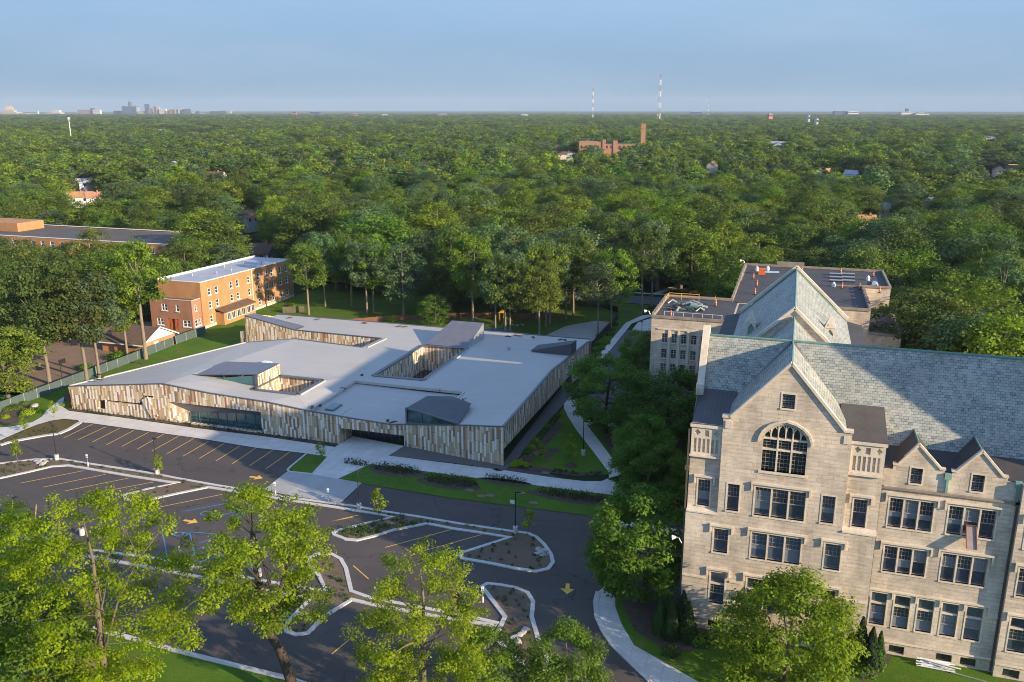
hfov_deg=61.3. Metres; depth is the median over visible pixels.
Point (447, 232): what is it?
broadleaf tree
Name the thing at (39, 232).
brick schoolhouse
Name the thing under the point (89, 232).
broadleaf tree
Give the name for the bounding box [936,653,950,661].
basement window
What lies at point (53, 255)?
broadleaf tree
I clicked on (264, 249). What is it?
house
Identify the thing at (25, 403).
shrub
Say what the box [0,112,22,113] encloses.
tower block
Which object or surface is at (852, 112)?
building
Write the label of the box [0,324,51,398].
broadleaf tree
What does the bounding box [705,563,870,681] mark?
broadleaf tree
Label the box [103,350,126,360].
shrub
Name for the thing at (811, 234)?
broadleaf tree
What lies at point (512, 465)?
shrub
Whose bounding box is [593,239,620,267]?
broadleaf tree
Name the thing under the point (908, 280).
broadleaf tree
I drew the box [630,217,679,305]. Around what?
broadleaf tree
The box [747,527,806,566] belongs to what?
window
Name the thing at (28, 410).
shrub
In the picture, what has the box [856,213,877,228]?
house
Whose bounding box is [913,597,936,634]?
window
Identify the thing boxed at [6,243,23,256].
broadleaf tree
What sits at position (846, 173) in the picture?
house
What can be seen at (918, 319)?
broadleaf tree
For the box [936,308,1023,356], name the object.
broadleaf tree
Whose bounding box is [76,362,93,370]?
shrub
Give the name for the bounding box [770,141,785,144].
house
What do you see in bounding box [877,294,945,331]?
broadleaf tree
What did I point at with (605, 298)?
broadleaf tree
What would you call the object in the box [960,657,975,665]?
basement window
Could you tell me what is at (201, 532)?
blue markings
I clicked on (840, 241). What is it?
broadleaf tree
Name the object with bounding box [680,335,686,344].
window
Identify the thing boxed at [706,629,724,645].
shrub
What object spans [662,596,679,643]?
conifer
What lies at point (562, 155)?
house
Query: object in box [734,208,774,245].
broadleaf tree
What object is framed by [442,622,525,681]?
broadleaf tree
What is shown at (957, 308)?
broadleaf tree
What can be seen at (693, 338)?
window
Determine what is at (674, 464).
broadleaf tree
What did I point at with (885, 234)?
broadleaf tree
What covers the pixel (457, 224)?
broadleaf tree
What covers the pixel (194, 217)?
broadleaf tree
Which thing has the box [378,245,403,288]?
broadleaf tree
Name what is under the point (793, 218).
broadleaf tree
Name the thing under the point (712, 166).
house
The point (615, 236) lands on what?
broadleaf tree
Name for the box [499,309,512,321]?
play tower
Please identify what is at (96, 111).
tower block
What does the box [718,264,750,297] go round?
broadleaf tree
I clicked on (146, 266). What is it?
broadleaf tree
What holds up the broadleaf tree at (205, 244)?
on the ground at (516, 439)
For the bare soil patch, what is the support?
on the lawn at (704, 664)
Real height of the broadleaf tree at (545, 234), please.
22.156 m
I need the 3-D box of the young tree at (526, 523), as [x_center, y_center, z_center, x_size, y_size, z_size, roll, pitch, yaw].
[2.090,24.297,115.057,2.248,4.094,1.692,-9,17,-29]
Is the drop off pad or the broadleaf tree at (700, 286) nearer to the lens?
the drop off pad
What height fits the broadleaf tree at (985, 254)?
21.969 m
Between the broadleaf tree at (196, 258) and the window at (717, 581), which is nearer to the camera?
the window at (717, 581)
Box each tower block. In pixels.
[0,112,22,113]
[47,112,64,113]
[77,109,90,113]
[93,109,101,113]
[144,104,149,113]
[159,109,166,113]
[182,109,190,113]
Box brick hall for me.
[579,124,645,155]
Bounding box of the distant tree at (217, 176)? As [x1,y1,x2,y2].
[208,173,231,182]
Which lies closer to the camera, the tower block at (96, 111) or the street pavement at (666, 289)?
the street pavement at (666, 289)
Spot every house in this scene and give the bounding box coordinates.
[68,190,93,207]
[75,176,99,191]
[84,190,101,204]
[202,170,225,182]
[232,207,259,232]
[244,241,279,257]
[558,151,572,159]
[706,160,717,172]
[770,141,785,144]
[843,170,858,176]
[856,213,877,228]
[877,201,895,219]
[992,165,1004,176]
[1004,165,1020,170]
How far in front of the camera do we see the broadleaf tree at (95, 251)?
263.85 m
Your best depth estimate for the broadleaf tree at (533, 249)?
220.40 m
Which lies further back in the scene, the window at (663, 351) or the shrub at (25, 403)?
the shrub at (25, 403)
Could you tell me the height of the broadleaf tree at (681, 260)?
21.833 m
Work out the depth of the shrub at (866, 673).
86.45 m
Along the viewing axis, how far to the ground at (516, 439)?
284.79 m
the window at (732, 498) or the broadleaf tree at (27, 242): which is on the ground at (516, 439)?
the broadleaf tree at (27, 242)
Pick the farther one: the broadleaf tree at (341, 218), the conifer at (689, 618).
the broadleaf tree at (341, 218)
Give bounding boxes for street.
[398,281,663,304]
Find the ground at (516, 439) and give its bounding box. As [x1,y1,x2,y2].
[4,111,1023,514]
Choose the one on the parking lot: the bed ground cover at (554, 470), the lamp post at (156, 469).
the lamp post at (156, 469)
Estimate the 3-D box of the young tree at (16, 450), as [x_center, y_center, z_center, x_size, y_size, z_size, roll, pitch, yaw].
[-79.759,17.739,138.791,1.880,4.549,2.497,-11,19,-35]
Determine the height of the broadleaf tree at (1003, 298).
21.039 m
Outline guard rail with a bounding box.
[665,292,715,299]
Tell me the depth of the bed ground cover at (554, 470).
151.99 m
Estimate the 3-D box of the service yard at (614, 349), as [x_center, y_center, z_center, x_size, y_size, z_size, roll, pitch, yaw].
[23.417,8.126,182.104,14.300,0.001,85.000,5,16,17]
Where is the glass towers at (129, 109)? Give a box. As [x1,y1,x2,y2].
[122,100,138,113]
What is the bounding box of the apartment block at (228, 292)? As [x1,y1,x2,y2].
[157,255,294,327]
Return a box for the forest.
[0,113,1023,344]
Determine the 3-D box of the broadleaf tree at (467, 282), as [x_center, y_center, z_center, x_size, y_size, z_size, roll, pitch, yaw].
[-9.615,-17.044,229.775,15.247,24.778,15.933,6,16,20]
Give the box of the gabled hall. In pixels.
[98,324,178,352]
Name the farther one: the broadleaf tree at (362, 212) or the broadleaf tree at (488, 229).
the broadleaf tree at (362, 212)
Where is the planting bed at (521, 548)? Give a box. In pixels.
[0,459,550,665]
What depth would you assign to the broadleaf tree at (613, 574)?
95.54 m
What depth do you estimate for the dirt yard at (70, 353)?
196.82 m
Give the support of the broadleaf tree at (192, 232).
on the ground at (516, 439)
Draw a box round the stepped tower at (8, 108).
[2,104,16,111]
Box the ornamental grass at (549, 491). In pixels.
[344,458,614,502]
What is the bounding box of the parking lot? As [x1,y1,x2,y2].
[0,389,682,681]
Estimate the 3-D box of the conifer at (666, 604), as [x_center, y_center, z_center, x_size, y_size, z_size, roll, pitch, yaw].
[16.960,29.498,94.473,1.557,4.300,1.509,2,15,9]
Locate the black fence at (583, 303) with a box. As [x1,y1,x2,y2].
[575,300,617,347]
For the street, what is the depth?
259.06 m
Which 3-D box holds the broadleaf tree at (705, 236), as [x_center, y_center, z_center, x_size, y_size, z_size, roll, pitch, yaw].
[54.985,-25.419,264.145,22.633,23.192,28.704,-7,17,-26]
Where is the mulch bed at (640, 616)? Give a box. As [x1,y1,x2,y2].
[0,392,890,680]
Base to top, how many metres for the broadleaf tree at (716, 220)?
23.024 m
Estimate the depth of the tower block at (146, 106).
8893.95 m
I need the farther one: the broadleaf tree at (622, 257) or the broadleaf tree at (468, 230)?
the broadleaf tree at (468, 230)
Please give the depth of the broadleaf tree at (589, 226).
294.67 m
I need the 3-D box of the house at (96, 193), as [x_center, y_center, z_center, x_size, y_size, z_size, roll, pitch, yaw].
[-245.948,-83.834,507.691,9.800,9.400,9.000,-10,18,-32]
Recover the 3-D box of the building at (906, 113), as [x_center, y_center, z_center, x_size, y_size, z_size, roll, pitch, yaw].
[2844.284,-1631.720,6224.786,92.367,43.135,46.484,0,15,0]
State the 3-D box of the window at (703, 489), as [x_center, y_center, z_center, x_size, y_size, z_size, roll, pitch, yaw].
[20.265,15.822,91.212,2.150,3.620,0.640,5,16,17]
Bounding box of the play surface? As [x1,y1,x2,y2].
[484,328,514,332]
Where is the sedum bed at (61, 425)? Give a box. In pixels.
[0,420,77,443]
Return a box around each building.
[68,313,590,465]
[679,265,1023,680]
[767,113,772,119]
[832,111,846,114]
[847,111,857,114]
[899,112,914,114]
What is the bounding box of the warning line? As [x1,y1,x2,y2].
[664,311,721,317]
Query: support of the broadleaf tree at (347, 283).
on the play lawn at (338, 304)
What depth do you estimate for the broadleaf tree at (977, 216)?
274.61 m
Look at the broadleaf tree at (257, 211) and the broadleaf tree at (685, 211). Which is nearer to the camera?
the broadleaf tree at (685, 211)
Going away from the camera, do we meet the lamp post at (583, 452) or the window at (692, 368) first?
the lamp post at (583, 452)
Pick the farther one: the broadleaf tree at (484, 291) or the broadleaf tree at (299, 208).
the broadleaf tree at (299, 208)
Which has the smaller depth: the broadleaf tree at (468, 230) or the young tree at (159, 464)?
the young tree at (159, 464)
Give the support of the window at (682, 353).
in the wing at (676, 339)
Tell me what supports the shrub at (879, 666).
on the mulch bed at (640, 616)
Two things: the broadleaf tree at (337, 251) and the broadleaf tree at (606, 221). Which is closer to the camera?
the broadleaf tree at (337, 251)
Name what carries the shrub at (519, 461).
on the mulch bed at (640, 616)
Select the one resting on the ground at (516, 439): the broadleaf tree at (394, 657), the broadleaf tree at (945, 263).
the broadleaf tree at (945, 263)
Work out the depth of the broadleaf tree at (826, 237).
276.87 m
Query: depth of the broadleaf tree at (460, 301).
247.50 m
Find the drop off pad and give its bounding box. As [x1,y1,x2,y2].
[265,472,360,502]
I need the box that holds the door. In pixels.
[168,318,178,330]
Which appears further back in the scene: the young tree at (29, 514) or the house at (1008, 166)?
the house at (1008, 166)
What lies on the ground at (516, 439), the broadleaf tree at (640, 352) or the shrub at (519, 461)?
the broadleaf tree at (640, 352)
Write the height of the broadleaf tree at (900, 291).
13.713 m
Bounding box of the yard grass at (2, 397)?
[0,394,14,401]
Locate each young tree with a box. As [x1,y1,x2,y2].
[9,438,22,461]
[18,417,28,429]
[23,509,38,526]
[47,400,58,416]
[152,454,162,475]
[316,442,325,460]
[370,488,389,518]
[520,509,535,529]
[533,443,545,456]
[565,433,576,455]
[566,442,578,458]
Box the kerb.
[0,422,652,681]
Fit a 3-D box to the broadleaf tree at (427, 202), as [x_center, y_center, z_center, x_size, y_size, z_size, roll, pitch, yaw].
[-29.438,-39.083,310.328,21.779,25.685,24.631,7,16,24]
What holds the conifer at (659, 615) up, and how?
on the mulch bed at (640, 616)
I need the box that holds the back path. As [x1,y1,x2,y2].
[548,321,608,340]
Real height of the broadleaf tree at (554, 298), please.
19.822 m
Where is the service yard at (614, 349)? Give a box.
[580,330,648,410]
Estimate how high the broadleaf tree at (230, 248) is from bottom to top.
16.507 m
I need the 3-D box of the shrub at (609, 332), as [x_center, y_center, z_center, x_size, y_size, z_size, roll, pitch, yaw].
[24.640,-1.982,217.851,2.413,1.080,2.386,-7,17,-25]
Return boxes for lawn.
[0,392,1023,681]
[33,294,300,409]
[300,284,649,357]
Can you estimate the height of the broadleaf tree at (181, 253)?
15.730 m
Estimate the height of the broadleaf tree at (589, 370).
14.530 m
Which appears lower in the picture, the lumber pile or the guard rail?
the lumber pile
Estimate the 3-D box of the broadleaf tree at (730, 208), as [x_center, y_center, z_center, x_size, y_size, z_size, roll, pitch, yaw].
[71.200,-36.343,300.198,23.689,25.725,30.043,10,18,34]
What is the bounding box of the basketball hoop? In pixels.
[58,358,65,376]
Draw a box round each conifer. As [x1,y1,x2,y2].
[650,598,666,637]
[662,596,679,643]
[663,593,670,614]
[674,590,691,638]
[678,600,697,644]
[848,630,854,663]
[853,616,867,664]
[859,626,881,671]
[871,630,885,670]
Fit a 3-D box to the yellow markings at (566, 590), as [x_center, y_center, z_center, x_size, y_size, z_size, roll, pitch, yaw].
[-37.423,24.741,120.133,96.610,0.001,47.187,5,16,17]
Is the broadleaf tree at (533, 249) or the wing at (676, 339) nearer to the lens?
the wing at (676, 339)
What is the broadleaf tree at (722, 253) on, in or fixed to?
on the ground at (516, 439)
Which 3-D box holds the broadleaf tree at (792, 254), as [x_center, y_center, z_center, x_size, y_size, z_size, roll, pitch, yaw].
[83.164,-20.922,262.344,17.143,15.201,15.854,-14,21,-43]
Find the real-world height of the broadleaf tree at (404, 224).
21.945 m
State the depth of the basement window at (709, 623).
94.43 m
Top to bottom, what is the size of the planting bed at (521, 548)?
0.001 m
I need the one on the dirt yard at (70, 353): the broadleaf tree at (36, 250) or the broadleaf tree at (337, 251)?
the broadleaf tree at (36, 250)
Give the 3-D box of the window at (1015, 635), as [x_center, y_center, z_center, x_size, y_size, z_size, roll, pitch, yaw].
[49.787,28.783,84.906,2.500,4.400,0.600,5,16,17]
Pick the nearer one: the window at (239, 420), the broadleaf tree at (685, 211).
the window at (239, 420)
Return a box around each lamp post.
[51,425,58,459]
[75,491,84,535]
[152,437,159,473]
[254,530,261,576]
[357,469,362,509]
[513,491,520,533]
[581,420,588,455]
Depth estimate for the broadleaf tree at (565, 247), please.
223.29 m
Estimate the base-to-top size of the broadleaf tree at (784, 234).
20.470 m
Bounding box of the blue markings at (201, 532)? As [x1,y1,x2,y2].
[161,503,254,569]
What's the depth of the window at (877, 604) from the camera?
89.60 m
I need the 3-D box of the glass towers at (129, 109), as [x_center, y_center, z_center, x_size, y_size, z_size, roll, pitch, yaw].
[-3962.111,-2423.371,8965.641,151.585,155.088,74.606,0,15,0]
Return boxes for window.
[157,318,164,325]
[161,304,167,310]
[183,320,190,327]
[190,412,261,430]
[352,430,403,441]
[659,363,665,371]
[660,349,666,358]
[661,333,667,343]
[669,350,675,359]
[670,334,676,343]
[679,350,685,360]
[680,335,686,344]
[689,351,695,361]
[689,366,694,372]
[690,336,696,345]
[694,474,714,507]
[706,567,729,605]
[708,620,720,626]
[709,523,732,554]
[725,482,740,512]
[743,573,799,618]
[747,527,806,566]
[751,481,810,523]
[758,420,812,478]
[780,392,796,410]
[817,585,840,621]
[819,494,836,525]
[821,538,846,572]
[849,493,873,529]
[867,590,888,627]
[880,540,932,578]
[885,492,940,533]
[888,645,903,652]
[890,594,912,630]
[908,466,924,485]
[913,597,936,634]
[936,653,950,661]
[937,601,960,638]
[938,548,994,588]
[944,500,1003,541]
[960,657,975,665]
[961,605,985,642]
[969,473,986,493]
[1002,668,1018,677]
[1005,612,1023,654]
[1014,563,1023,598]
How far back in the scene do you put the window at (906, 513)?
86.10 m
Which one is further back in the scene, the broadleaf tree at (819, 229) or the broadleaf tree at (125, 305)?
the broadleaf tree at (819, 229)
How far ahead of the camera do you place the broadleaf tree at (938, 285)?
188.53 m
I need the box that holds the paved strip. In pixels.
[388,388,573,469]
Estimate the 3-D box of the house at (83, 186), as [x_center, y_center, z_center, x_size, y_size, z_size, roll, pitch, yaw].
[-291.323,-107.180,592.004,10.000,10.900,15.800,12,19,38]
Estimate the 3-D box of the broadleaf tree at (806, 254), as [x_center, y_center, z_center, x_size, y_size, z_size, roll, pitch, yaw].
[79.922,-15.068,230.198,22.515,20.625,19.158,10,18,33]
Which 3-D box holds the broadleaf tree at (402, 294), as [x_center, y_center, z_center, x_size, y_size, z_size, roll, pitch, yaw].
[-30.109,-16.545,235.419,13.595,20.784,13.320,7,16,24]
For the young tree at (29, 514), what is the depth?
114.50 m
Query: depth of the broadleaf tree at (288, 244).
297.79 m
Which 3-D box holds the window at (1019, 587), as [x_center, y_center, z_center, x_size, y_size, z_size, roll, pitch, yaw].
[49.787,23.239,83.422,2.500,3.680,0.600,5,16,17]
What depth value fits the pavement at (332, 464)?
141.92 m
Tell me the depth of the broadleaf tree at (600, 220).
289.21 m
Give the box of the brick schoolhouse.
[0,218,215,260]
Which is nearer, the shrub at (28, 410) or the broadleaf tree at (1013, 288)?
the shrub at (28, 410)
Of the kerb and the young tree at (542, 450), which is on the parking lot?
the kerb
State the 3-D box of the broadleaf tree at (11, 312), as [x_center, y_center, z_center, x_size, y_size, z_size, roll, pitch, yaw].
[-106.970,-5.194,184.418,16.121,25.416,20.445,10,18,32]
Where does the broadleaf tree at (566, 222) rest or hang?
on the ground at (516, 439)
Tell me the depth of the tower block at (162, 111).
8837.10 m
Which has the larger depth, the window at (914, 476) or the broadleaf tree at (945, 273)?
the broadleaf tree at (945, 273)
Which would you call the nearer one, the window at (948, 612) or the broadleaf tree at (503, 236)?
the window at (948, 612)
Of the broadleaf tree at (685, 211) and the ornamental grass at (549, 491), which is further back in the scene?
the broadleaf tree at (685, 211)
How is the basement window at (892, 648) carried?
in the academy building at (835, 449)
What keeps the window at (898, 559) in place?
in the academy building at (835, 449)
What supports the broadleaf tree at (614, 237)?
on the ground at (516, 439)
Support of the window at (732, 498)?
in the academy building at (835, 449)
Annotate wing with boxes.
[149,297,202,331]
[649,261,901,426]
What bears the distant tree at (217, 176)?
on the ground at (516, 439)
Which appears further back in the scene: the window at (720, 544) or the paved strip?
the paved strip
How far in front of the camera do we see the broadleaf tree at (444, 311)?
222.97 m
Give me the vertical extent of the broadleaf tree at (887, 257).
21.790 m
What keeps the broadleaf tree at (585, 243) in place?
on the play lawn at (338, 304)
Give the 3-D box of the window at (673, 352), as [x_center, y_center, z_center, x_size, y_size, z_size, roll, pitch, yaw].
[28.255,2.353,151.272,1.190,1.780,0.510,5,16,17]
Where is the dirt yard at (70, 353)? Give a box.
[1,316,209,394]
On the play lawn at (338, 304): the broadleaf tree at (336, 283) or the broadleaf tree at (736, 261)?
the broadleaf tree at (336, 283)
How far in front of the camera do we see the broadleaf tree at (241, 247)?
284.33 m
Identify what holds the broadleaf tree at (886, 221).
on the ground at (516, 439)
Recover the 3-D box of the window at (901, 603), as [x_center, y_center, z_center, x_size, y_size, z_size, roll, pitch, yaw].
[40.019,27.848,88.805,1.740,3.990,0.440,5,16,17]
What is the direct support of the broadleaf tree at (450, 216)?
on the ground at (516, 439)
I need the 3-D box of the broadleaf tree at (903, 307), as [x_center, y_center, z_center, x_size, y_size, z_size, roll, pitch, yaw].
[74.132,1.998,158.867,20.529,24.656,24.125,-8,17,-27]
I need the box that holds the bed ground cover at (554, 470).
[2,402,600,474]
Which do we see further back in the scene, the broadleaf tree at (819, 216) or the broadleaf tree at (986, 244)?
the broadleaf tree at (819, 216)
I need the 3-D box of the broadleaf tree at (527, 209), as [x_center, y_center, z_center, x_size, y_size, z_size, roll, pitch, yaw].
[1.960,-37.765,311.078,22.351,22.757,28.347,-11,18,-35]
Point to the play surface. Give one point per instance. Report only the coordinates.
(497, 329)
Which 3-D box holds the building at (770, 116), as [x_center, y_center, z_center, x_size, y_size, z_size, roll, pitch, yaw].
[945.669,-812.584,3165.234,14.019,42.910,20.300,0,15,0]
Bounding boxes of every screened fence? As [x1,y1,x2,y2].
[0,337,173,411]
[175,326,205,343]
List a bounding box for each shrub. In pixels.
[0,414,10,418]
[8,403,22,411]
[19,400,28,405]
[20,407,35,415]
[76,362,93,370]
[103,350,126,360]
[287,302,298,306]
[386,318,396,321]
[509,461,518,467]
[514,458,523,465]
[522,449,529,454]
[591,347,598,352]
[601,339,610,344]
[604,330,613,335]
[660,643,681,658]
[689,628,713,649]
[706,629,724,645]
[852,661,877,679]
[865,659,886,671]
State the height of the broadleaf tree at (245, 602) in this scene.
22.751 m
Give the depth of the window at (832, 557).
88.27 m
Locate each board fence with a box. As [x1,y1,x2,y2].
[282,306,304,312]
[352,312,562,321]
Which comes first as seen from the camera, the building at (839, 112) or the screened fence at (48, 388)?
the screened fence at (48, 388)
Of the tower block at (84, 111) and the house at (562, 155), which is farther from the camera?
the tower block at (84, 111)
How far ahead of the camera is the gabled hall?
203.37 m
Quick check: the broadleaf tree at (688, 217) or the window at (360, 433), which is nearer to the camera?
the window at (360, 433)
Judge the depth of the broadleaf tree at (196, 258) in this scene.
257.81 m
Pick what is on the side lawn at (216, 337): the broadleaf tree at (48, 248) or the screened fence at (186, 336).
the screened fence at (186, 336)
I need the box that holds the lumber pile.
[916,657,986,681]
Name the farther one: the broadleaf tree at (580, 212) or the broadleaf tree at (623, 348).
the broadleaf tree at (580, 212)
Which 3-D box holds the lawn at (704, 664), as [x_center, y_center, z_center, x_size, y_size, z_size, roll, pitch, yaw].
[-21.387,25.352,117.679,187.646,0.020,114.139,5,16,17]
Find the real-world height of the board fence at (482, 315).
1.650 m
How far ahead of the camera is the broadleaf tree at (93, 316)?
175.10 m
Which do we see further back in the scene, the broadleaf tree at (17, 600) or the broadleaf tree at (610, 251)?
the broadleaf tree at (610, 251)
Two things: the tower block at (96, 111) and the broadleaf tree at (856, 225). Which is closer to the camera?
the broadleaf tree at (856, 225)
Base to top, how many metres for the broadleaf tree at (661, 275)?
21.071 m
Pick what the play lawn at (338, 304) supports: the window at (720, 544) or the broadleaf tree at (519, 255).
the broadleaf tree at (519, 255)
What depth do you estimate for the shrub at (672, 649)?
89.82 m
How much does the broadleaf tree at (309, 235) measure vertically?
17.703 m
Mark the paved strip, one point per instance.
(555, 404)
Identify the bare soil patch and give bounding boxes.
[465,471,549,503]
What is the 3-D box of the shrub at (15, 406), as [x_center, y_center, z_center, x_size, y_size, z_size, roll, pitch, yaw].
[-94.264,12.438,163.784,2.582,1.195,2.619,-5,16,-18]
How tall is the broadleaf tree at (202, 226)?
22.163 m
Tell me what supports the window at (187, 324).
in the entrance wing at (178, 314)
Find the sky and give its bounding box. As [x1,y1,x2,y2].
[0,0,1023,111]
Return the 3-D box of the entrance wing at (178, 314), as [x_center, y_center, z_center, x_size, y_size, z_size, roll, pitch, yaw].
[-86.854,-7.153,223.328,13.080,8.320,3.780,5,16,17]
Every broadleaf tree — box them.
[0,236,18,257]
[0,246,13,259]
[0,251,39,328]
[0,254,19,272]
[0,258,58,371]
[0,258,85,383]
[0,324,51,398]
[0,483,224,681]
[0,495,47,591]
[0,580,104,681]
[2,242,61,315]
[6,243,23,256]
[8,238,48,253]
[8,245,44,266]
[26,246,103,341]
[28,245,68,255]
[30,269,120,379]
[44,241,93,261]
[51,272,131,377]
[67,226,116,270]
[69,257,112,304]
[76,246,139,304]
[80,243,111,269]
[94,280,143,354]
[99,237,180,359]
[112,255,172,317]
[113,264,150,304]
[133,251,161,292]
[156,246,193,272]
[160,259,199,275]
[161,239,207,266]
[164,241,206,271]
[166,208,247,246]
[172,229,210,256]
[178,240,227,265]
[181,239,215,263]
[183,215,240,258]
[194,478,336,681]
[200,242,246,266]
[203,226,255,259]
[254,195,292,234]
[268,205,326,258]
[276,200,334,263]
[280,234,310,265]
[284,240,329,314]
[287,241,313,279]
[294,230,322,282]
[295,202,376,236]
[303,232,346,306]
[312,228,348,290]
[323,224,373,289]
[325,211,424,291]
[325,228,372,305]
[328,209,369,234]
[337,204,397,248]
[339,236,393,313]
[340,534,503,681]
[351,232,392,311]
[357,218,414,253]
[366,204,429,257]
[372,242,427,315]
[376,220,416,286]
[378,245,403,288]
[397,230,444,306]
[405,201,460,261]
[408,197,467,236]
[416,265,457,312]
[416,293,452,325]
[423,224,477,309]
[426,218,480,299]
[433,225,471,246]
[440,232,478,303]
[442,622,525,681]
[445,231,496,320]
[448,220,486,244]
[463,220,513,308]
[465,226,494,304]
[472,206,534,250]
[474,232,519,264]
[475,215,508,231]
[476,259,512,330]
[481,258,526,331]
[489,248,535,331]
[492,225,534,311]
[500,204,538,239]
[507,210,566,257]
[510,259,565,334]
[514,233,556,318]
[515,614,615,681]
[524,242,570,326]
[525,239,572,324]
[527,232,567,303]
[538,204,582,234]
[543,224,618,307]
[545,217,593,245]
[548,226,598,302]
[549,239,587,318]
[553,214,583,227]
[555,232,599,315]
[558,209,589,223]
[559,220,592,232]
[561,351,654,432]
[577,260,620,333]
[579,210,628,247]
[580,481,685,602]
[581,211,631,235]
[589,212,631,248]
[590,224,626,246]
[590,247,641,326]
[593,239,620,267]
[598,231,625,249]
[606,239,640,287]
[606,437,689,502]
[610,412,682,480]
[615,329,649,370]
[621,365,697,440]
[623,225,666,310]
[627,329,650,389]
[628,223,685,287]
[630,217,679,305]
[631,227,688,289]
[648,203,699,247]
[661,220,731,293]
[662,221,712,288]
[670,206,711,267]
[685,212,741,257]
[689,201,748,246]
[693,271,716,299]
[701,220,754,271]
[704,242,739,271]
[704,242,776,300]
[704,271,738,296]
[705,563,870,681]
[712,229,761,265]
[718,231,791,293]
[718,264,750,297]
[725,215,772,246]
[731,252,790,279]
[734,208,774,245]
[744,221,783,247]
[760,213,819,246]
[762,247,805,262]
[763,227,814,259]
[772,222,823,264]
[786,246,840,268]
[791,222,831,246]
[792,247,832,266]
[794,197,868,240]
[794,224,834,260]
[814,234,852,265]
[816,230,848,248]
[820,249,897,289]
[824,237,894,280]
[825,218,876,252]
[828,244,893,281]
[839,246,907,288]
[845,227,889,246]
[853,213,927,280]
[861,226,922,278]
[869,285,963,351]
[872,218,946,282]
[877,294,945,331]
[884,268,910,296]
[885,242,949,291]
[889,286,933,317]
[890,287,920,301]
[898,309,953,350]
[902,294,999,351]
[903,274,929,289]
[905,234,943,272]
[909,266,1006,312]
[915,262,982,295]
[917,310,1022,356]
[922,217,1018,269]
[922,230,1023,281]
[923,248,963,269]
[925,216,970,237]
[934,208,1004,245]
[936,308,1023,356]
[937,225,989,279]
[948,219,1023,268]
[950,302,1023,356]
[952,284,1023,333]
[961,248,1023,284]
[964,252,1023,304]
[967,252,1023,316]
[971,238,1007,264]
[978,282,1023,309]
[992,274,1022,308]
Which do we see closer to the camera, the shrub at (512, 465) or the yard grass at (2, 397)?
the shrub at (512, 465)
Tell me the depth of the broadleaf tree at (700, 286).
255.54 m
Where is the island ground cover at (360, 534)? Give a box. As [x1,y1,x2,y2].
[0,458,546,659]
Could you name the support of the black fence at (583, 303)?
on the play lawn at (338, 304)
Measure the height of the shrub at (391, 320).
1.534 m
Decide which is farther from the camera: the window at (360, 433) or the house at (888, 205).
the house at (888, 205)
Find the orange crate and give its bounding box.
[758,268,765,274]
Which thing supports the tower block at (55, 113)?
on the ground at (516, 439)
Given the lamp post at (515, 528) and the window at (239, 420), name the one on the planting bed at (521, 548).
the lamp post at (515, 528)
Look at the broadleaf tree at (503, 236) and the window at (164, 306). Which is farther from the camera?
the broadleaf tree at (503, 236)
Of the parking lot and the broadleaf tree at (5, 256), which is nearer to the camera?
the parking lot
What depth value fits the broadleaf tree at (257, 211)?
370.55 m
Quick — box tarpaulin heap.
[661,299,707,311]
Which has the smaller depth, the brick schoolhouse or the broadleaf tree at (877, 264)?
the broadleaf tree at (877, 264)
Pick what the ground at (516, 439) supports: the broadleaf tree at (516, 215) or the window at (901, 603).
the broadleaf tree at (516, 215)
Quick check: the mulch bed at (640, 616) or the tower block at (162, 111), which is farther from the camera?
the tower block at (162, 111)
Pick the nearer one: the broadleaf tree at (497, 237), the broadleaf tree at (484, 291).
the broadleaf tree at (484, 291)
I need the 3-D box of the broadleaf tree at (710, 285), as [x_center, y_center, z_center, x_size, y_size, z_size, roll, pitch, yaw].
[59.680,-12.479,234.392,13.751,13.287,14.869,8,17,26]
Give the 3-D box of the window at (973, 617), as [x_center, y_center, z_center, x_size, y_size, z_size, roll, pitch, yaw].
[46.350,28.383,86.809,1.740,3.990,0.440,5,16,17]
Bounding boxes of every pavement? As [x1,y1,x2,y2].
[0,314,697,681]
[415,278,688,295]
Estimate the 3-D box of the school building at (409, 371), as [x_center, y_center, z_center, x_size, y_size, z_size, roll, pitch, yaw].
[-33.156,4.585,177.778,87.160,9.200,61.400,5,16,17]
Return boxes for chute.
[966,524,976,549]
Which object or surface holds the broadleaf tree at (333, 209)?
on the ground at (516, 439)
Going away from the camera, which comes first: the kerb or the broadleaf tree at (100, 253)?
the kerb
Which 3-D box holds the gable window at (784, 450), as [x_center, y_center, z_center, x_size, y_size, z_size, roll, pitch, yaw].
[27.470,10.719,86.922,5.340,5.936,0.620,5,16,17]
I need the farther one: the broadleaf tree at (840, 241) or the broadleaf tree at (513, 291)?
the broadleaf tree at (840, 241)
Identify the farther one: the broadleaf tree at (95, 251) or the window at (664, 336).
the broadleaf tree at (95, 251)
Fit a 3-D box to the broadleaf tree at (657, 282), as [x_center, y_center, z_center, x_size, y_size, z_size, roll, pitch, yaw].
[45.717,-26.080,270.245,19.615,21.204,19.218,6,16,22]
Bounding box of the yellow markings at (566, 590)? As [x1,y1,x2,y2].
[12,424,573,653]
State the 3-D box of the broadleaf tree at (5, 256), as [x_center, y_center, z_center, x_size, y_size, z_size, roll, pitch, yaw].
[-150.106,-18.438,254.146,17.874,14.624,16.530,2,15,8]
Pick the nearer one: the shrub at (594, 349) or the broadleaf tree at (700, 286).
the shrub at (594, 349)
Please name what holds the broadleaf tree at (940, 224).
on the ground at (516, 439)
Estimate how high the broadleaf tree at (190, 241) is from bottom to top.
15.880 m
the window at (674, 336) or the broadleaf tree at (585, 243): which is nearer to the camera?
the window at (674, 336)
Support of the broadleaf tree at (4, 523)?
on the lawn at (704, 664)
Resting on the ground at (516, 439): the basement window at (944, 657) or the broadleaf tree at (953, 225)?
the broadleaf tree at (953, 225)

